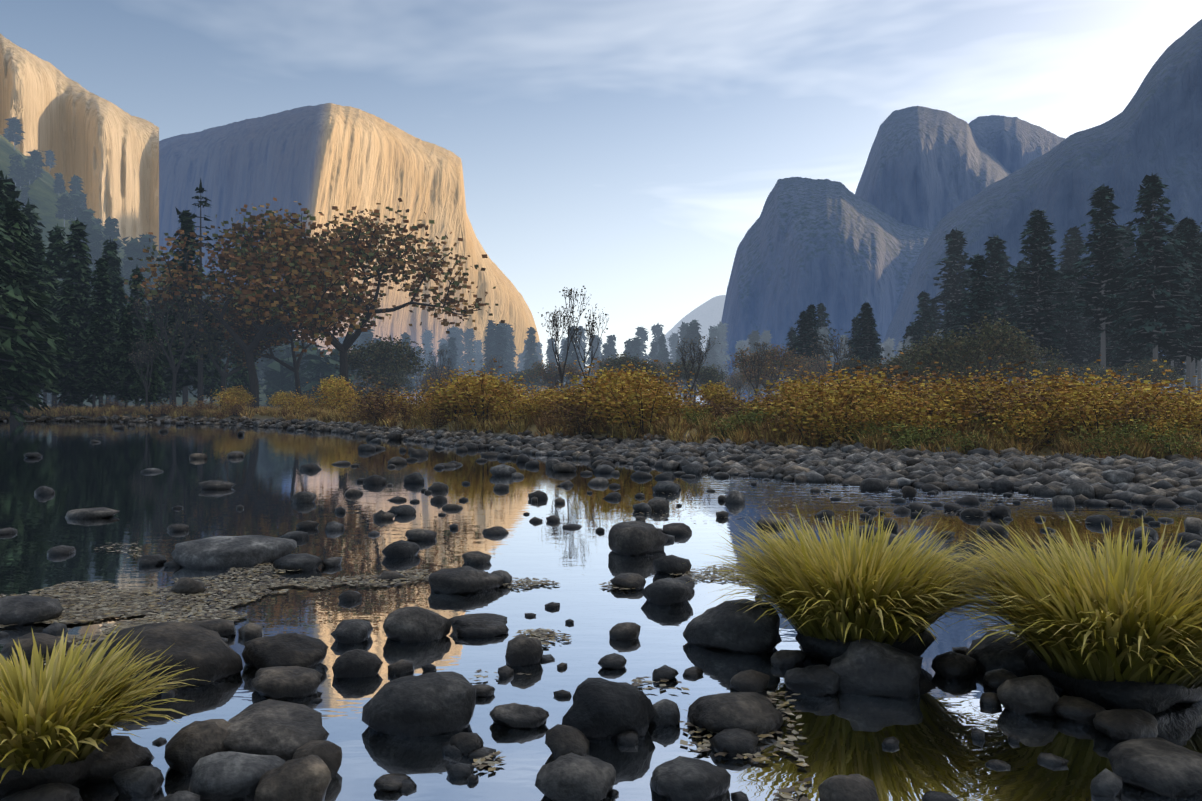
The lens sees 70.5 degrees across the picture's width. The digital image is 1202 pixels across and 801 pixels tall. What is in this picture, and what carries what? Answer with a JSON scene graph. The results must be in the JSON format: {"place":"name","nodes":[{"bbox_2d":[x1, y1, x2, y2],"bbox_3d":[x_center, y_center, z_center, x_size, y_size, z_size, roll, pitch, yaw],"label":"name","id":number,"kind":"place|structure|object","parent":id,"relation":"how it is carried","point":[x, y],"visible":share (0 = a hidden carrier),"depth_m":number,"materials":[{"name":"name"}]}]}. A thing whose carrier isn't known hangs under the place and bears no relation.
{"place":"outdoors","nodes":[
{"label":"outdoors","id":0,"kind":"place"},
{"bbox_2d":[0,33,158,263],"bbox_3d":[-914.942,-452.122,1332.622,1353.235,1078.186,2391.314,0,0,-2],"label":"cliff wall","id":1,"kind":"structure","parent":0,"point":[106,151],"depth_m":2038.41,"materials":[{"name":"beige stone"}]},
{"bbox_2d":[0,135,267,405],"bbox_3d":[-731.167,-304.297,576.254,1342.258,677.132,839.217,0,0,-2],"label":"forested slope","id":2,"kind":"structure","parent":0,"point":[42,195],"depth_m":508.69,"materials":[{"name":"green plant"}]},
{"bbox_2d":[0,117,392,406],"bbox_3d":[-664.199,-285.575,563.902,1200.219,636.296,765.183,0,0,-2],"label":"conifer trees","id":3,"kind":"object","parent":2,"relation":"on","point":[314,368],"visible":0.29,"depth_m":435.69,"materials":[{"name":"green plant"}]},
{"bbox_2d":[159,103,542,403],"bbox_3d":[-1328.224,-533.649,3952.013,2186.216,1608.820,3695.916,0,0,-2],"label":"cliff","id":4,"kind":"structure","parent":0,"point":[322,158],"depth_m":3511.85,"materials":[{"name":"beige stone"}]},
{"bbox_2d":[0,404,1201,460],"bbox_3d":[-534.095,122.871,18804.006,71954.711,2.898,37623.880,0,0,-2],"label":"valley floor","id":5,"kind":"structure","parent":0,"point":[534,430],"depth_m":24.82,"materials":[{"name":"brown plant"}]},
{"bbox_2d":[0,170,261,423],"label":"conifer trees","id":6,"kind":"object","parent":5,"relation":"on","point":[53,342],"visible":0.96,"depth_m":59.12,"materials":[{"name":"green plant"}]},
{"bbox_2d":[0,421,1201,800],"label":"river rocks","id":7,"kind":"object","parent":5,"relation":"on","point":[278,747],"visible":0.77,"depth_m":2.76,"materials":[{"name":"grey stone"}]},
{"bbox_2d":[0,414,1201,502],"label":"cobble bar rocks","id":8,"kind":"object","parent":5,"relation":"on","point":[1091,475],"visible":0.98,"depth_m":11.68,"materials":[{"name":"grey stone"}]},
{"bbox_2d":[51,352,1201,457],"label":"shrubs","id":9,"kind":"object","parent":5,"relation":"on","point":[1031,410],"visible":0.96,"depth_m":15.55,"materials":[{"name":"yellow plant"}]},
{"bbox_2d":[114,197,1194,410],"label":"valley oak trees","id":10,"kind":"object","parent":5,"relation":"on","point":[250,324],"visible":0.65,"depth_m":58.95,"materials":[{"name":"brown plant"}]},
{"bbox_2d":[338,320,1201,404],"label":"distant trees","id":11,"kind":"object","parent":5,"relation":"on","point":[499,339],"visible":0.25,"depth_m":239.82,"materials":[{"name":"green plant"}]},
{"bbox_2d":[781,172,1201,403],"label":"conifer trees","id":12,"kind":"object","parent":5,"relation":"on","point":[1118,310],"visible":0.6,"depth_m":125.10,"materials":[{"name":"green plant"}]},
{"bbox_2d":[0,421,1201,800],"bbox_3d":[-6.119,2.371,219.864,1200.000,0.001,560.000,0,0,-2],"label":"river water","id":13,"kind":"structure","parent":0,"point":[932,725],"depth_m":4.34,"materials":[{"name":"liquid"}]},
{"bbox_2d":[0,491,1201,800],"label":"gravel patch","id":14,"kind":"object","parent":13,"relation":"on","point":[124,605],"visible":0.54,"depth_m":3.97,"materials":[{"name":"grey gravel"}]},
{"bbox_2d":[0,630,1201,799],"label":"grass mound base","id":15,"kind":"object","parent":13,"relation":"in","point":[1151,697],"visible":0.33,"depth_m":2.56,"materials":[{"name":"brown soil"}]},
{"bbox_2d":[0,503,1201,782],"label":"sedge tussock","id":16,"kind":"object","parent":15,"relation":"on","point":[1112,613],"depth_m":2.68,"materials":[{"name":"green plant"}]},
{"bbox_2d":[0,0,1201,388],"label":"sky","id":17,"kind":"structure","parent":0,"point":[626,152],"materials":[{"name":"blue"}]},
{"bbox_2d":[647,295,725,404],"bbox_3d":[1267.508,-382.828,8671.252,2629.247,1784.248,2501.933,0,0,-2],"label":"ridge terrain","id":18,"kind":"structure","parent":0,"point":[707,314],"depth_m":9122.50,"materials":[{"name":"grey stone"}]},
{"bbox_2d":[709,177,932,403],"bbox_3d":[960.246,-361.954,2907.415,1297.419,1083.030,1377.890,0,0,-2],"label":"mountain","id":19,"kind":"structure","parent":0,"point":[841,252],"depth_m":2791.94,"materials":[{"name":"grey stone"}]},
{"bbox_2d":[855,106,1010,229],"bbox_3d":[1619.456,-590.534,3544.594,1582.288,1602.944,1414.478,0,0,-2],"label":"mountain","id":20,"kind":"structure","parent":0,"point":[927,168],"depth_m":3452.17,"materials":[{"name":"grey stone"}]},
{"bbox_2d":[968,115,1064,172],"bbox_3d":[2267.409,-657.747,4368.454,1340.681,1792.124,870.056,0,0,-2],"label":"mountain","id":21,"kind":"structure","parent":0,"point":[1012,144],"depth_m":4156.15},
{"bbox_2d":[883,19,1201,392],"bbox_3d":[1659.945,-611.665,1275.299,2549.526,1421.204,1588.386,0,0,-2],"label":"mountain slope","id":22,"kind":"structure","parent":0,"point":[1154,127],"depth_m":1613.62,"materials":[{"name":"grey stone"}]}
]}

